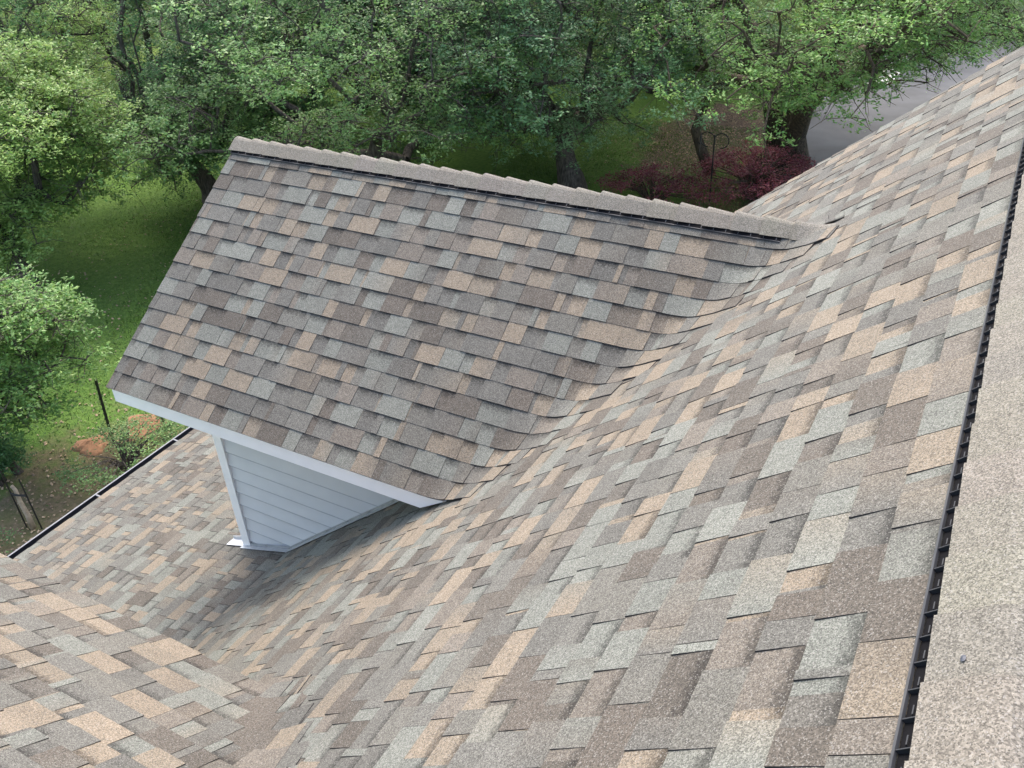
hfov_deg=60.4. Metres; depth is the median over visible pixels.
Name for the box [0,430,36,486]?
evergreen bush
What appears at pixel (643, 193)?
japanese maple
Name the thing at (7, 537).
bush
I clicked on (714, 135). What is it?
shepherd hook
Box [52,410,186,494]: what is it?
weedy bush
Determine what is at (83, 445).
clay mound
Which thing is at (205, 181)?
oak tree
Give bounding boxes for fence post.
[94,378,114,442]
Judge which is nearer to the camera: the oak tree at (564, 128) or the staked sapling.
the staked sapling
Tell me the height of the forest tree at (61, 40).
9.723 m
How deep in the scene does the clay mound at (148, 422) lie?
16.67 m
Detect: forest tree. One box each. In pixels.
[9,3,82,72]
[46,0,176,101]
[104,0,199,68]
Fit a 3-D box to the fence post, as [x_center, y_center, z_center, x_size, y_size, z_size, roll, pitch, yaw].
[-7.365,0.596,15.954,0.156,1.620,0.059,-2,33,1]
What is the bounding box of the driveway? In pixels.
[773,0,1023,184]
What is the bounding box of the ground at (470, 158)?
[0,0,931,555]
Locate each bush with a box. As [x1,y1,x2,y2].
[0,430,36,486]
[0,526,22,554]
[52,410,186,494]
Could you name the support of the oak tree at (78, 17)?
on the ground at (470, 158)
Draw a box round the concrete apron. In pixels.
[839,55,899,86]
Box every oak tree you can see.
[0,0,135,224]
[0,0,349,209]
[0,28,177,295]
[0,260,121,475]
[66,0,616,186]
[134,0,518,108]
[177,0,652,146]
[346,0,780,188]
[543,0,794,94]
[545,0,581,36]
[565,0,1023,175]
[775,0,873,30]
[940,0,1023,55]
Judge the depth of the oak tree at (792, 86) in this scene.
19.93 m
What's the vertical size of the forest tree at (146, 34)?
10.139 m
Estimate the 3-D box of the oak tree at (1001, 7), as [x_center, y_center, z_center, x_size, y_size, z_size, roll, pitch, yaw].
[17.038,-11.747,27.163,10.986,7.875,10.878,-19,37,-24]
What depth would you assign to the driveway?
31.19 m
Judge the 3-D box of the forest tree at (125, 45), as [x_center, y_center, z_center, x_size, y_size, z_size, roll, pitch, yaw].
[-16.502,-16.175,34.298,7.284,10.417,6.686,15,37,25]
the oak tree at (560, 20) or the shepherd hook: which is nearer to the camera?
the shepherd hook
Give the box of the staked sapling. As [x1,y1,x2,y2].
[0,470,42,529]
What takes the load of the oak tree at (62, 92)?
on the ground at (470, 158)
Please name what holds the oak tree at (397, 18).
on the ground at (470, 158)
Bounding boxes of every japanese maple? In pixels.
[594,159,711,206]
[682,137,817,203]
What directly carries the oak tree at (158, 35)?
on the ground at (470, 158)
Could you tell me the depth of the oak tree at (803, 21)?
41.75 m
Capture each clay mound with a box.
[70,433,109,457]
[126,414,167,441]
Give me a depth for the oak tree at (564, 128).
21.68 m
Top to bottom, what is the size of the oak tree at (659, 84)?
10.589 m
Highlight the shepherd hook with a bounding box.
[700,131,729,201]
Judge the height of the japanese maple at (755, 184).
1.702 m
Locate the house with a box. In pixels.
[0,46,1023,767]
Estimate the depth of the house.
4.51 m
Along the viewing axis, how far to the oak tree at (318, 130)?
20.33 m
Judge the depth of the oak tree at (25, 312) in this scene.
14.38 m

